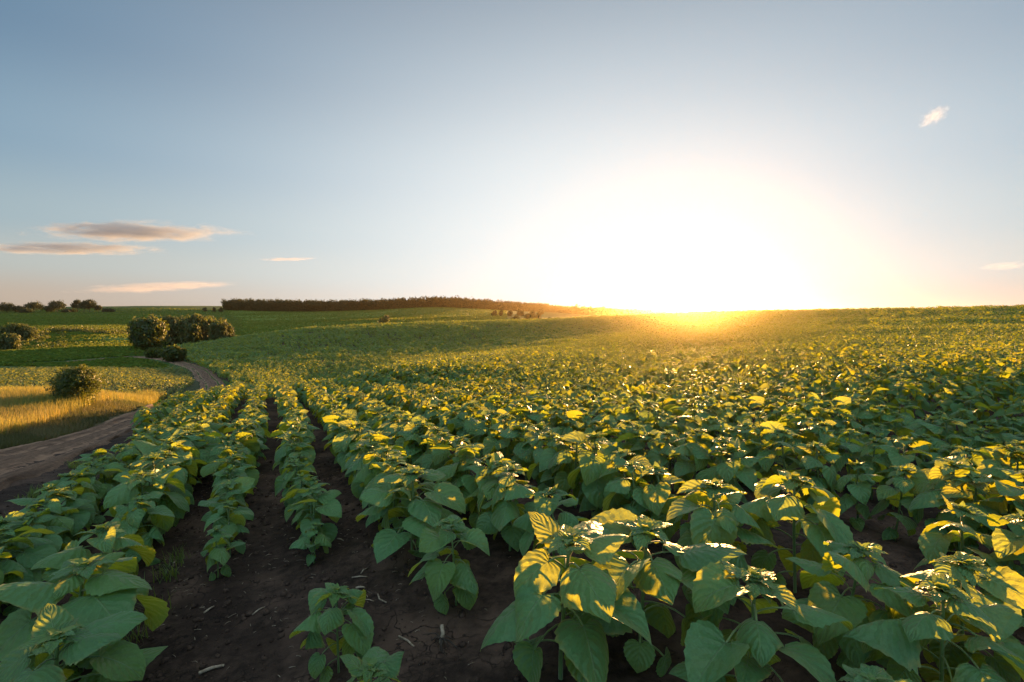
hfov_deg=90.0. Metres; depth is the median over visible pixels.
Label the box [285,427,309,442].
sunflower plant
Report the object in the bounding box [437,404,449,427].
sunflower plant
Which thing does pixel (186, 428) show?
sunflower plant
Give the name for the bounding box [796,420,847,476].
sunflower plant
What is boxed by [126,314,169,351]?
round tree
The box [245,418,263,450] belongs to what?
sunflower plant
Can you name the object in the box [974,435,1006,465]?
sunflower plant
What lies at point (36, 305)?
skyline tree
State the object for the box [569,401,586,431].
sunflower plant
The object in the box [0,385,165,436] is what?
meadow grass
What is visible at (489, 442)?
sunflower plant
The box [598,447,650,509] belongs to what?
sunflower plant
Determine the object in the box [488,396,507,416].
sunflower plant
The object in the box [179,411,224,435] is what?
sunflower plant
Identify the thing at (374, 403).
sunflower plant
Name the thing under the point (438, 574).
sunflower plant
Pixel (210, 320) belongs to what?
willow tree
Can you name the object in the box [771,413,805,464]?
sunflower plant
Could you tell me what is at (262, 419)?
sunflower plant
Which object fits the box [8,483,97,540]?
sunflower plant
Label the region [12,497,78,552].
sunflower plant
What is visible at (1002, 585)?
sunflower plant
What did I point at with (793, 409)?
sunflower plant
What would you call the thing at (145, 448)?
sunflower plant
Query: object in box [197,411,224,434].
sunflower plant
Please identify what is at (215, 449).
sunflower plant
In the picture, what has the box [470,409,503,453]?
sunflower plant
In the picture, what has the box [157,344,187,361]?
track shrub
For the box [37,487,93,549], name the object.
sunflower plant
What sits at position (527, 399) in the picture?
sunflower plant
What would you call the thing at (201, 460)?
sunflower plant
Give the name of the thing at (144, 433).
sunflower plant
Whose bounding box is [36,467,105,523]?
sunflower plant
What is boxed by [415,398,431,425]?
sunflower plant
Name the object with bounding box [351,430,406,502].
sunflower plant
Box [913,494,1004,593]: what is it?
sunflower plant
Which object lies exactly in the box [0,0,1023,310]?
sky
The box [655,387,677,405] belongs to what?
sunflower plant
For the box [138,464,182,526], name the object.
sunflower plant
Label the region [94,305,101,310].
skyline tree
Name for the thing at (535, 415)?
sunflower plant
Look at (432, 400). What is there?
sunflower plant
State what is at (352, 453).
sunflower plant
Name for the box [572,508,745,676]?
sunflower plant
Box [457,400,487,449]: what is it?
sunflower plant
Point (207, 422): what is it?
sunflower plant
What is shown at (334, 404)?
sunflower plant
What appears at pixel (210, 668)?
stalk piece
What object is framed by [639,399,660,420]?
sunflower plant
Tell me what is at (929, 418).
sunflower plant
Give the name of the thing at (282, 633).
soil clods
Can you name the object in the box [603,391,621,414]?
sunflower plant
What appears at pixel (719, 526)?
sunflower plant
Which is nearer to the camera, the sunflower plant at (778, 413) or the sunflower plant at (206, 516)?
the sunflower plant at (206, 516)
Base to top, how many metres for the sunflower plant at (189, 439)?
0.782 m
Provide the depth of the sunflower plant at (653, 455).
5.24 m
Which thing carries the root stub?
on the ground at (496, 598)
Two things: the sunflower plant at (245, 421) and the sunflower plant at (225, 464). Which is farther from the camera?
the sunflower plant at (245, 421)
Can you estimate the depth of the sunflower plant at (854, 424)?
6.54 m
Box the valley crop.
[0,307,506,367]
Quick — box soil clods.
[0,417,1023,681]
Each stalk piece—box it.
[198,664,223,674]
[398,635,413,645]
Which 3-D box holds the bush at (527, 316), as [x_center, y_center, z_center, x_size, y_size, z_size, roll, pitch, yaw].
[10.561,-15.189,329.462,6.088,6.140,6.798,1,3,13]
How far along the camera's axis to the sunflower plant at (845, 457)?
5.52 m
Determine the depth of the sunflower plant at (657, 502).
3.78 m
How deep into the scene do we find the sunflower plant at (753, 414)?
6.42 m
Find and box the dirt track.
[0,356,225,490]
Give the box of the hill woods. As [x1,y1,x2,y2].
[549,304,864,315]
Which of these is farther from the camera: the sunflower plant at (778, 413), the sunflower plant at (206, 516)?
the sunflower plant at (778, 413)
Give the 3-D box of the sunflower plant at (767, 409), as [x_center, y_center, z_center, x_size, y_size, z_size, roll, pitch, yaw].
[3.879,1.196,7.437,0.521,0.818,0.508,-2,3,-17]
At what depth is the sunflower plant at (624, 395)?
9.29 m
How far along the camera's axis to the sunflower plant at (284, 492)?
5.38 m
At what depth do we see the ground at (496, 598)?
3.71 m
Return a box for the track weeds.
[0,453,114,516]
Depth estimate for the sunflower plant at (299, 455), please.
5.80 m
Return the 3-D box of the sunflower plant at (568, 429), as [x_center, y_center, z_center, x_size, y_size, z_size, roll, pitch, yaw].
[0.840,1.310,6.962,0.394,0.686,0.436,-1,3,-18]
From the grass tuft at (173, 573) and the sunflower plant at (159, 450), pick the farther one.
the sunflower plant at (159, 450)
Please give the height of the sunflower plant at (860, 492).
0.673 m
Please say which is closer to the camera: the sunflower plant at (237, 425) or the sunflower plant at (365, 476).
the sunflower plant at (365, 476)
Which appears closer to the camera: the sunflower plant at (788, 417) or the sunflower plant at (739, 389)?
the sunflower plant at (788, 417)
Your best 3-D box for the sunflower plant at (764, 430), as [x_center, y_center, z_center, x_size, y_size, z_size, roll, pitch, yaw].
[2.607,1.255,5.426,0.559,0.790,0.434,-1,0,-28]
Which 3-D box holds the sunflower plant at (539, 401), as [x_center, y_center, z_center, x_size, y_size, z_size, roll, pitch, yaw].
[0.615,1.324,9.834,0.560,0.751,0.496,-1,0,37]
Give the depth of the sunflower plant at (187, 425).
7.85 m
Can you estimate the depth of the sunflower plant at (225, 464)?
6.27 m
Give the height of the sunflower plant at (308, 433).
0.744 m
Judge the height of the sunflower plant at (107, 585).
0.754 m
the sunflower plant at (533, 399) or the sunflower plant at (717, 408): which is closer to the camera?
the sunflower plant at (717, 408)
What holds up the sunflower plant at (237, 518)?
on the ground at (496, 598)
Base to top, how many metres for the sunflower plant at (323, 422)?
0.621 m
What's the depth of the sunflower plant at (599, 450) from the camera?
4.70 m
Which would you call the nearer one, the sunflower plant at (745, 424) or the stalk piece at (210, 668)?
the stalk piece at (210, 668)
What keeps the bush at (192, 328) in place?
on the ground at (496, 598)
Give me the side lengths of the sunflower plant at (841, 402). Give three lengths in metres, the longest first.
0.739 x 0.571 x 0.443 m
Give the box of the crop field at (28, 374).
[0,365,193,399]
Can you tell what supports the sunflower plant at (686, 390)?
on the ground at (496, 598)
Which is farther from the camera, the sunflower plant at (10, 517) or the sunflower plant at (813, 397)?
the sunflower plant at (813, 397)
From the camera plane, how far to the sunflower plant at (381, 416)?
8.59 m
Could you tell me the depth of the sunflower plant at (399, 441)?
6.67 m
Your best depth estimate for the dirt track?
10.52 m
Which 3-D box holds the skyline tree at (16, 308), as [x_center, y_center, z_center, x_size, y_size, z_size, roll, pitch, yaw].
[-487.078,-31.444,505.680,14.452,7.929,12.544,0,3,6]
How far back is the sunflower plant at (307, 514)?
4.66 m
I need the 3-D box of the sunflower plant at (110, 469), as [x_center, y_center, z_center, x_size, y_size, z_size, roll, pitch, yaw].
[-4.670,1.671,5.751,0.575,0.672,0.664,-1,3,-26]
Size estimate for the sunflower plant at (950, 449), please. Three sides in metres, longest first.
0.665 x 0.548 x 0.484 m
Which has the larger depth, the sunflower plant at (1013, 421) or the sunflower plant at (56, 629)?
the sunflower plant at (1013, 421)
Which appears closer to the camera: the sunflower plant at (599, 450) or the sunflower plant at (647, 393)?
the sunflower plant at (599, 450)
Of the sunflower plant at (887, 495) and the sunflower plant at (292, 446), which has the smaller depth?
the sunflower plant at (887, 495)
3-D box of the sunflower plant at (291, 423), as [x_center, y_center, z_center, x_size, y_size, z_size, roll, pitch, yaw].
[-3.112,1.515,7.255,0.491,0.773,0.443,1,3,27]
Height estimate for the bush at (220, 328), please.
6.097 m
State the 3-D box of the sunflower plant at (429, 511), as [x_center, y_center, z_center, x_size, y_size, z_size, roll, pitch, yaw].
[-0.723,1.379,3.992,0.833,0.786,0.893,-1,3,-41]
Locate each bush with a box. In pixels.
[0,332,22,349]
[18,307,33,312]
[44,363,107,403]
[60,308,76,312]
[102,307,115,311]
[516,309,524,315]
[524,313,532,318]
[532,313,540,318]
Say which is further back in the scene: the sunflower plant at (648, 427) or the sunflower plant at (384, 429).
the sunflower plant at (384, 429)
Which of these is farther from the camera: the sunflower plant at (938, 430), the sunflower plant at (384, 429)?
the sunflower plant at (384, 429)
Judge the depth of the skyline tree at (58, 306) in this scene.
503.84 m
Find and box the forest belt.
[221,295,550,311]
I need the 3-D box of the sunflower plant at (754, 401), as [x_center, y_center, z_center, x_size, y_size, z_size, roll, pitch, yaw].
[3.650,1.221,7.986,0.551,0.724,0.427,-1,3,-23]
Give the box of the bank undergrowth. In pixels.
[21,326,128,346]
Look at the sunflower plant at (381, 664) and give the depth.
2.15 m
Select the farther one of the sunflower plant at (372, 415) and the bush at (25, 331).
the bush at (25, 331)
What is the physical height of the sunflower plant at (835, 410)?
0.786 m
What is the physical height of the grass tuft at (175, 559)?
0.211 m
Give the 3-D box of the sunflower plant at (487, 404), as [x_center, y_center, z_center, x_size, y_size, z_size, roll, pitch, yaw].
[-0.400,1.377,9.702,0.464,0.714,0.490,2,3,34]
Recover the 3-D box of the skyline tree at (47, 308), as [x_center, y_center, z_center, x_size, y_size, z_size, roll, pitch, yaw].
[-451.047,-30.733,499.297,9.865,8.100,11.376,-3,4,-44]
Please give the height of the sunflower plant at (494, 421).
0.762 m
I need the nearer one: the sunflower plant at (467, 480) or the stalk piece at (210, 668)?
the stalk piece at (210, 668)
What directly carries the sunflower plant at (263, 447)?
on the ground at (496, 598)
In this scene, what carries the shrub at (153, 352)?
on the ground at (496, 598)
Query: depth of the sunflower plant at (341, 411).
8.27 m
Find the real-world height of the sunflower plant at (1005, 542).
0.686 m
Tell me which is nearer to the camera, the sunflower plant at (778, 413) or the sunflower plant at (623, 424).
the sunflower plant at (623, 424)
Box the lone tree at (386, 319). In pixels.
[378,315,390,322]
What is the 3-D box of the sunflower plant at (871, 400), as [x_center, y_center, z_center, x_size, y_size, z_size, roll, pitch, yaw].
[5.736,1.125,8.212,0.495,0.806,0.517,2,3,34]
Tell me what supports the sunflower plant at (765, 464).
on the ground at (496, 598)
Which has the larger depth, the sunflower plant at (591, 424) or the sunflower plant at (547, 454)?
the sunflower plant at (591, 424)
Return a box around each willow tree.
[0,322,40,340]
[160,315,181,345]
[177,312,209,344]
[205,315,216,330]
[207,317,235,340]
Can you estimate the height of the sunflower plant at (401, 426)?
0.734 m
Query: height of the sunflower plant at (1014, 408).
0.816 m
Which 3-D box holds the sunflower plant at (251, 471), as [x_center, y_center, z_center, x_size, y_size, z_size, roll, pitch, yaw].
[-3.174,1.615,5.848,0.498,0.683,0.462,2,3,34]
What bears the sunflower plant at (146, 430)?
on the ground at (496, 598)
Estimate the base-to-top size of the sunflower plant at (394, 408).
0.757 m
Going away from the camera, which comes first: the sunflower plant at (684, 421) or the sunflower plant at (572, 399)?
the sunflower plant at (684, 421)
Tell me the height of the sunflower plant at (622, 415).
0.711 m
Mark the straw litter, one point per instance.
(286, 589)
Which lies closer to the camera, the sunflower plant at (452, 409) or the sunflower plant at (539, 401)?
the sunflower plant at (452, 409)
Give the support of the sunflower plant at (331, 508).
on the ground at (496, 598)
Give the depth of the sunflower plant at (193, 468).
5.93 m
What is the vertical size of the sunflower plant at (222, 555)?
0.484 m
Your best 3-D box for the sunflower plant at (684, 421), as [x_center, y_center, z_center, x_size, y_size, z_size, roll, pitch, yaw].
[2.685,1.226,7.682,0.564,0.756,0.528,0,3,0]
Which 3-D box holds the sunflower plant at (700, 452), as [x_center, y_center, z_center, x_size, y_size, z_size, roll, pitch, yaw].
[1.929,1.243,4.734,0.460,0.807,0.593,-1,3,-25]
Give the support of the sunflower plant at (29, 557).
on the ground at (496, 598)
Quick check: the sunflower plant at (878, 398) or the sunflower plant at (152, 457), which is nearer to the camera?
the sunflower plant at (152, 457)
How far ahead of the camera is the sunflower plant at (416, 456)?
6.03 m
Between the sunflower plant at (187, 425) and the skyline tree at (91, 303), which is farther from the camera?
the skyline tree at (91, 303)
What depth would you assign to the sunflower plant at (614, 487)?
3.97 m
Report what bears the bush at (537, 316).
on the ground at (496, 598)
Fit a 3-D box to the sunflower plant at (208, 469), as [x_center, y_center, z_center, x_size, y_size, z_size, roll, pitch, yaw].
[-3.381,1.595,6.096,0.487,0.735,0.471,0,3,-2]
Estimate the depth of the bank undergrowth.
143.53 m
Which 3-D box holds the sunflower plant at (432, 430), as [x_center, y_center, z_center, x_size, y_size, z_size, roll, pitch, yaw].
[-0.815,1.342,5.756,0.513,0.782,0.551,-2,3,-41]
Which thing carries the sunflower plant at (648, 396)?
on the ground at (496, 598)
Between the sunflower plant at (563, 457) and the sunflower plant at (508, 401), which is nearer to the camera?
the sunflower plant at (563, 457)
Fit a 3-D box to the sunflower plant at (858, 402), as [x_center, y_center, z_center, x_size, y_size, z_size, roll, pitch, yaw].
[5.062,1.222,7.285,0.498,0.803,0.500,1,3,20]
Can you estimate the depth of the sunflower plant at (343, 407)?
9.32 m
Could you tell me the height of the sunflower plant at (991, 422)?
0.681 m
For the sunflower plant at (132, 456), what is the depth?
7.09 m
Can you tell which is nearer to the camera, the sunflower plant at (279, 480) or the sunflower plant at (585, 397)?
the sunflower plant at (279, 480)
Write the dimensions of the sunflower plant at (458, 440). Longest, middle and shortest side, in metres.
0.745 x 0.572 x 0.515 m
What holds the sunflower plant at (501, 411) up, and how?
on the ground at (496, 598)
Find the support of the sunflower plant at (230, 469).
on the ground at (496, 598)
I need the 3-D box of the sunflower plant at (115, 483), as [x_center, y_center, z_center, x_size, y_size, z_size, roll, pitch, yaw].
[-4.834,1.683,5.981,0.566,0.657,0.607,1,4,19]
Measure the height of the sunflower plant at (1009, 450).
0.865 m
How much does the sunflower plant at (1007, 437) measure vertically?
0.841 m
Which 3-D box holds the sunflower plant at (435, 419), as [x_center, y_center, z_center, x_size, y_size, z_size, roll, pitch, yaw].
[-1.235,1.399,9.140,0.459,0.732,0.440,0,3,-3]
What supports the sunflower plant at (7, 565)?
on the ground at (496, 598)
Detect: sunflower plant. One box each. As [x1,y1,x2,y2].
[0,511,53,583]
[0,524,56,604]
[0,535,43,615]
[0,552,169,681]
[0,603,167,681]
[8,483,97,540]
[8,508,72,574]
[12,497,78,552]
[30,521,155,601]
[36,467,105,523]
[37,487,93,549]
[61,459,125,515]
[66,472,101,512]
[69,448,129,483]
[87,454,127,502]
[98,443,141,480]
[103,468,188,550]
[103,495,174,566]
[110,434,156,468]
[113,452,193,504]
[120,435,152,469]
[128,426,160,447]
[129,434,155,445]
[132,438,199,483]
[135,438,197,476]
[137,431,159,445]
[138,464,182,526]
[145,449,197,494]
[148,423,173,439]
[153,442,196,484]
[167,429,212,483]
[171,427,208,474]
[177,429,221,477]
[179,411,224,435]
[179,445,207,484]
[184,422,213,431]
[188,423,221,449]
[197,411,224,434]
[198,419,212,424]
[198,477,254,546]
[200,446,241,493]
[200,525,244,580]
[201,480,249,521]
[204,500,253,554]
[206,433,248,474]
[210,453,258,497]
[210,464,255,508]
[211,470,253,495]
[219,421,256,457]
[220,453,246,470]
[223,419,261,459]
[229,431,259,463]
[230,444,255,469]
[232,414,270,439]
[232,418,265,457]
[238,408,267,429]
[239,430,268,466]
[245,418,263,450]
[254,415,268,443]
[270,421,307,456]
[272,425,315,459]
[272,431,315,474]
[273,430,310,468]
[275,458,313,506]
[277,410,313,435]
[278,409,318,441]
[278,421,313,449]
[280,417,313,435]
[280,472,317,522]
[282,451,316,488]
[282,459,315,503]
[283,442,312,484]
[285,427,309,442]
[285,476,329,522]
[287,485,322,536]
[289,522,331,565]
[289,582,373,681]
[291,484,341,551]
[320,401,341,423]
[320,408,332,431]
[322,412,354,463]
[322,415,362,463]
[327,409,346,434]
[327,409,357,439]
[328,418,356,441]
[332,419,374,476]
[333,403,346,414]
[339,646,403,681]
[341,420,370,473]
[345,432,369,478]
[345,439,365,484]
[345,440,389,503]
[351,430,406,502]
[352,447,397,509]
[356,463,465,562]
[357,398,376,419]
[360,445,414,524]
[362,455,420,532]
[365,400,384,419]
[365,405,383,431]
[370,410,391,434]
[372,405,402,431]
[372,407,397,430]
[377,414,409,442]
[382,405,401,423]
[383,411,398,434]
[384,412,416,461]
[385,410,411,444]
[391,416,420,466]
[394,414,435,450]
[396,418,431,479]
[404,417,434,464]
[404,419,434,481]
[408,514,489,614]
[412,425,452,478]
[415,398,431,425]
[418,393,445,426]
[420,431,456,487]
[425,399,445,423]
[429,400,447,432]
[430,435,484,489]
[436,443,487,513]
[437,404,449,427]
[438,405,459,438]
[439,403,460,426]
[445,404,461,434]
[446,404,477,438]
[446,442,487,511]
[454,403,488,443]
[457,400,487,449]
[465,453,509,527]
[468,409,506,457]
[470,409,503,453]
[476,394,488,418]
[476,461,537,551]
[477,395,502,418]
[477,452,528,523]
[480,512,651,681]
[482,412,524,461]
[486,395,505,423]
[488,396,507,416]
[490,414,517,460]
[495,424,527,475]
[499,421,539,480]
[500,399,515,415]
[504,399,524,427]
[508,399,531,422]
[512,400,546,431]
[512,484,589,556]
[521,422,560,485]
[525,393,537,422]
[526,389,549,423]
[527,430,564,491]
[528,406,554,439]
[530,391,552,413]
[536,405,566,445]
[539,434,581,497]
[540,390,556,418]
[541,404,576,436]
[548,430,597,507]
[549,393,565,418]
[549,398,578,410]
[549,407,581,449]
[551,395,567,407]
[561,414,590,449]
[562,431,621,516]
[565,397,579,410]
[566,410,599,449]
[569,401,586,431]
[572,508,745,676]
[575,443,602,517]
[577,402,601,418]
[578,391,603,417]
[578,420,611,447]
[587,393,611,427]
[592,397,622,438]
[592,415,620,442]
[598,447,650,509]
[600,420,643,473]
[602,457,660,548]
[603,388,632,413]
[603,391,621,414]
[613,398,641,434]
[615,422,660,481]
[616,405,643,445]
[621,395,643,418]
[630,431,668,485]
[630,461,690,553]
[635,398,657,421]
[636,400,669,455]
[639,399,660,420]
[641,385,664,408]
[643,407,672,444]
[646,385,666,401]
[647,429,689,493]
[649,396,677,430]
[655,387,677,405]
[657,415,686,464]
[666,391,688,404]
[666,398,697,433]
[666,427,720,494]
[666,478,779,605]
[667,481,732,564]
[669,407,719,458]
[669,561,852,681]
[674,397,707,433]
[676,388,696,407]
[684,435,745,491]
[685,415,729,471]
[686,391,701,407]
[693,396,726,436]
[695,389,718,431]
[695,443,768,526]
[698,402,725,437]
[706,392,730,419]
[711,425,750,463]
[715,402,751,439]
[720,390,748,423]
[723,386,749,412]
[724,419,764,485]
[726,387,752,411]
[730,396,764,439]
[740,469,853,597]
[741,409,774,449]
[744,421,785,481]
[746,388,773,422]
[755,403,782,421]
[757,395,787,421]
[757,425,819,496]
[758,394,781,413]
[767,400,784,420]
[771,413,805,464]
[773,401,807,442]
[780,413,836,459]
[782,541,924,668]
[785,442,840,501]
[786,391,822,432]
[787,391,809,415]
[794,441,840,504]
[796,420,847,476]
[797,405,828,444]
[807,402,831,422]
[812,396,850,419]
[813,407,860,453]
[825,428,874,483]
[828,412,868,465]
[834,459,885,531]
[838,388,862,421]
[838,663,912,681]
[842,572,1023,681]
[846,398,880,435]
[848,437,894,499]
[851,420,893,463]
[852,404,901,452]
[853,386,888,423]
[868,463,941,540]
[872,395,893,417]
[873,435,931,509]
[878,410,926,454]
[883,399,920,433]
[898,551,1023,681]
[908,456,989,554]
[909,432,948,468]
[910,414,953,461]
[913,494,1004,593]
[917,444,971,488]
[918,412,977,466]
[923,410,955,438]
[928,445,992,509]
[936,470,1022,554]
[945,408,983,449]
[953,426,998,455]
[970,444,1023,530]
[973,419,1003,448]
[973,464,984,495]
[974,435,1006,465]
[974,468,1023,568]
[975,440,1023,479]
[976,450,1023,526]
[982,508,1023,617]
[990,414,1023,445]
[1001,433,1023,482]
[1004,400,1023,445]
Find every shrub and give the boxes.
[143,347,161,357]
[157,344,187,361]
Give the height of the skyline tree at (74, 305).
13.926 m
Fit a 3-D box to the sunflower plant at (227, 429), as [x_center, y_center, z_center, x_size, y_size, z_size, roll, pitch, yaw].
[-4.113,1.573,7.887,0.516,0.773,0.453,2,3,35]
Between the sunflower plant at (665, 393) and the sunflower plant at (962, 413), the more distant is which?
the sunflower plant at (665, 393)
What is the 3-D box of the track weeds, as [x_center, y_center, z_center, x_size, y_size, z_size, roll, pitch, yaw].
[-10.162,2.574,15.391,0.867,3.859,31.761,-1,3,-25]
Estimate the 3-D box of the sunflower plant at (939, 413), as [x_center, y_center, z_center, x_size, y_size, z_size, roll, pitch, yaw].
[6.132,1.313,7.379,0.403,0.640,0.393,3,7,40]
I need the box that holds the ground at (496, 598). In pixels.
[0,306,1023,681]
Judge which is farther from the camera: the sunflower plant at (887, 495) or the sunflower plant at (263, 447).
the sunflower plant at (263, 447)
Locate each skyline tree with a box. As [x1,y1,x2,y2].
[0,302,14,311]
[9,305,25,312]
[23,301,43,309]
[43,305,55,311]
[48,300,66,311]
[70,299,80,311]
[78,300,87,308]
[86,299,95,311]
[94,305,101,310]
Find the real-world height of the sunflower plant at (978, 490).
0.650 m
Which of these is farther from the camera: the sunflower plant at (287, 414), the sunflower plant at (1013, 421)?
the sunflower plant at (287, 414)
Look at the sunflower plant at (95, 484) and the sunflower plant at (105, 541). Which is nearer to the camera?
the sunflower plant at (105, 541)
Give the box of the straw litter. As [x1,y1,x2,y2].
[139,451,868,681]
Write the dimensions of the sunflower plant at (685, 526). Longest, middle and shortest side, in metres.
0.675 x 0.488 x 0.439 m
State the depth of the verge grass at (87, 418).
15.42 m
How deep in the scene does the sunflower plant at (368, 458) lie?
4.71 m
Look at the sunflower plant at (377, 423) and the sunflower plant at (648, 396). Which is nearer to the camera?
the sunflower plant at (377, 423)
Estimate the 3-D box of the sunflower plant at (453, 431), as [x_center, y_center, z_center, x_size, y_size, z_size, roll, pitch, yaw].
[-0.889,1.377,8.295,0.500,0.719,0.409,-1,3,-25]
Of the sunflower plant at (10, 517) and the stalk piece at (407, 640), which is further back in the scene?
the sunflower plant at (10, 517)
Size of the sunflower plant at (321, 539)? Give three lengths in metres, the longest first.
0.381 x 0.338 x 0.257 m
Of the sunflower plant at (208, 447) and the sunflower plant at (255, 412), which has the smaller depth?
the sunflower plant at (208, 447)
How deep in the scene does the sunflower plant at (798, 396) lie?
8.26 m
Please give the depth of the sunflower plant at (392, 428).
7.02 m
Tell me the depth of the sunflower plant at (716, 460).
5.70 m
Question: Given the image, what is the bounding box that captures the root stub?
[422,624,461,655]
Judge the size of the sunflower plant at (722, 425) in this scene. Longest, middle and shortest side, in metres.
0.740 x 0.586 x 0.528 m
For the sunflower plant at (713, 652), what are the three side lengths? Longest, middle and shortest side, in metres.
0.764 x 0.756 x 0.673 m
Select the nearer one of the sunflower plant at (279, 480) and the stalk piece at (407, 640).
the stalk piece at (407, 640)
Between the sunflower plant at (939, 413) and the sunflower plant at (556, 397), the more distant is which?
the sunflower plant at (556, 397)
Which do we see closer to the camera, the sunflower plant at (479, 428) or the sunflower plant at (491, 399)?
the sunflower plant at (479, 428)
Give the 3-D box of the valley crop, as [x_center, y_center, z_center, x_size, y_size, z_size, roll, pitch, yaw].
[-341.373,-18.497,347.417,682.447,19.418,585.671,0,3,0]
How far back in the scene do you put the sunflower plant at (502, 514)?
3.88 m
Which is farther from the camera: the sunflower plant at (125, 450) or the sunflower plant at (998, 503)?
the sunflower plant at (125, 450)
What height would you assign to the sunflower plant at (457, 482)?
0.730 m
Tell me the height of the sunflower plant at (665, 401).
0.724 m
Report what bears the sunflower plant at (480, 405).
on the ground at (496, 598)
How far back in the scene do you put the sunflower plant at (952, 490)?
3.75 m
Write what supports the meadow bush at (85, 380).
on the ground at (496, 598)
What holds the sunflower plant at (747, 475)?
on the ground at (496, 598)
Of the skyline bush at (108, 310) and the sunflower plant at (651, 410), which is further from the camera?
the skyline bush at (108, 310)
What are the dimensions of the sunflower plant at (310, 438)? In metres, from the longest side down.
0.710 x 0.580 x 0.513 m
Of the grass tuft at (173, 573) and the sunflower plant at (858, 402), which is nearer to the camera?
the grass tuft at (173, 573)
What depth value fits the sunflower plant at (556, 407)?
7.27 m
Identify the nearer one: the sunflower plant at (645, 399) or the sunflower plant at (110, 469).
the sunflower plant at (110, 469)
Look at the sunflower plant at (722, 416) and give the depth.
6.91 m
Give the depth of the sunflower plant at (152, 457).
5.42 m
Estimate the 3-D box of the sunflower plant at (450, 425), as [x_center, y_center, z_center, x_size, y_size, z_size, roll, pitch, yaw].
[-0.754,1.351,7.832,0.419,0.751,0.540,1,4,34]
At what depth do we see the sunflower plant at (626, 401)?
7.38 m
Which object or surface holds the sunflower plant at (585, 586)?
on the ground at (496, 598)
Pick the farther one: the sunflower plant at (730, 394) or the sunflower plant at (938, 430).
the sunflower plant at (730, 394)
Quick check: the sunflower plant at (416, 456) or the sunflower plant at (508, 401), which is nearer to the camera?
the sunflower plant at (416, 456)
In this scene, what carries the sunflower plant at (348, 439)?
on the ground at (496, 598)
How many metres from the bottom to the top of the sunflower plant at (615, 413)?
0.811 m
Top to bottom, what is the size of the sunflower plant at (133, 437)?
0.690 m
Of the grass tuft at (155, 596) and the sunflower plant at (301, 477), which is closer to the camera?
the grass tuft at (155, 596)
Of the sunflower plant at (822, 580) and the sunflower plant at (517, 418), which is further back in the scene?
the sunflower plant at (517, 418)
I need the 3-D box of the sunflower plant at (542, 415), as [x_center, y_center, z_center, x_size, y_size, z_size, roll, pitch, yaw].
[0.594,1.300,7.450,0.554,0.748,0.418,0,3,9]
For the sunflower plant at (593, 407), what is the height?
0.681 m
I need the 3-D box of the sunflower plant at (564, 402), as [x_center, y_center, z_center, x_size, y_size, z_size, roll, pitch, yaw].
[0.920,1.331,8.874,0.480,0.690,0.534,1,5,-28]
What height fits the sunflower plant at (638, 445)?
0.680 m
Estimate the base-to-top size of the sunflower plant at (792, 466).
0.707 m
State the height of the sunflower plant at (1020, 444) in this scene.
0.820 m
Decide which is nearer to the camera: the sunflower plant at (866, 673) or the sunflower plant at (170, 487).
the sunflower plant at (866, 673)
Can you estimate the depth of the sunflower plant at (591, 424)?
6.35 m
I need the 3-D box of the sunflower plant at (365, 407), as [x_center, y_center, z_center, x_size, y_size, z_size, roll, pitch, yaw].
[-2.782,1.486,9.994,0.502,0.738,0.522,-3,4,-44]
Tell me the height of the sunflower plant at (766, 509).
0.827 m
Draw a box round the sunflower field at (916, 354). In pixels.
[0,304,1023,603]
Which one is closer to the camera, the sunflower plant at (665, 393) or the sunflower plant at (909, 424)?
the sunflower plant at (909, 424)
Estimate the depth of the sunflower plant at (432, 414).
9.08 m
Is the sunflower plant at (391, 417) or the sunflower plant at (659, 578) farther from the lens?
the sunflower plant at (391, 417)
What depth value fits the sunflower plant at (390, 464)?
4.36 m
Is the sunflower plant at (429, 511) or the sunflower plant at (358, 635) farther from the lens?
the sunflower plant at (429, 511)
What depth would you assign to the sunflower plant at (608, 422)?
6.22 m
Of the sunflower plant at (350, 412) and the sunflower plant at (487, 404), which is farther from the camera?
the sunflower plant at (487, 404)
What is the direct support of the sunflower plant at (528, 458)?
on the ground at (496, 598)
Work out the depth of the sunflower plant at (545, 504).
3.54 m
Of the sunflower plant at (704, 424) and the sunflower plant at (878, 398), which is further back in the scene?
the sunflower plant at (878, 398)
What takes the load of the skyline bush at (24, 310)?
on the ground at (496, 598)
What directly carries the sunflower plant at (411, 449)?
on the ground at (496, 598)
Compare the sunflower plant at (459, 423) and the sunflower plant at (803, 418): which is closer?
the sunflower plant at (803, 418)
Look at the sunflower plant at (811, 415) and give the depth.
7.86 m
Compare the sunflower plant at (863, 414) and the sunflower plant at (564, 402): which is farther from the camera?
the sunflower plant at (564, 402)
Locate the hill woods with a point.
(590, 310)
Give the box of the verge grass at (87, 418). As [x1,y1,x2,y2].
[0,398,178,448]
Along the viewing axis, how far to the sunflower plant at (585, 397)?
10.07 m
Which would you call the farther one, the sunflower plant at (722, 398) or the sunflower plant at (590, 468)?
the sunflower plant at (722, 398)
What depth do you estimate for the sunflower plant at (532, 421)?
7.84 m
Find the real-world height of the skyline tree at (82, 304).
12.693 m
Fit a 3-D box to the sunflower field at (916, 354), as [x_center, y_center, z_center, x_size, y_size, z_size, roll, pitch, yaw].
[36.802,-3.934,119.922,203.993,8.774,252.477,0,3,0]
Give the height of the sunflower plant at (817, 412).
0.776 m
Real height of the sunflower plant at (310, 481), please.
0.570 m
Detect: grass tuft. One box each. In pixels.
[123,622,147,645]
[134,586,174,621]
[144,558,179,583]
[154,544,190,567]
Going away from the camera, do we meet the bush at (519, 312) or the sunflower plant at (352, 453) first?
the sunflower plant at (352, 453)
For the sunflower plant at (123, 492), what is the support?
on the ground at (496, 598)
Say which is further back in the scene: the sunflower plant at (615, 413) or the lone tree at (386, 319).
the lone tree at (386, 319)
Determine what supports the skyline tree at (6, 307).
on the ground at (496, 598)

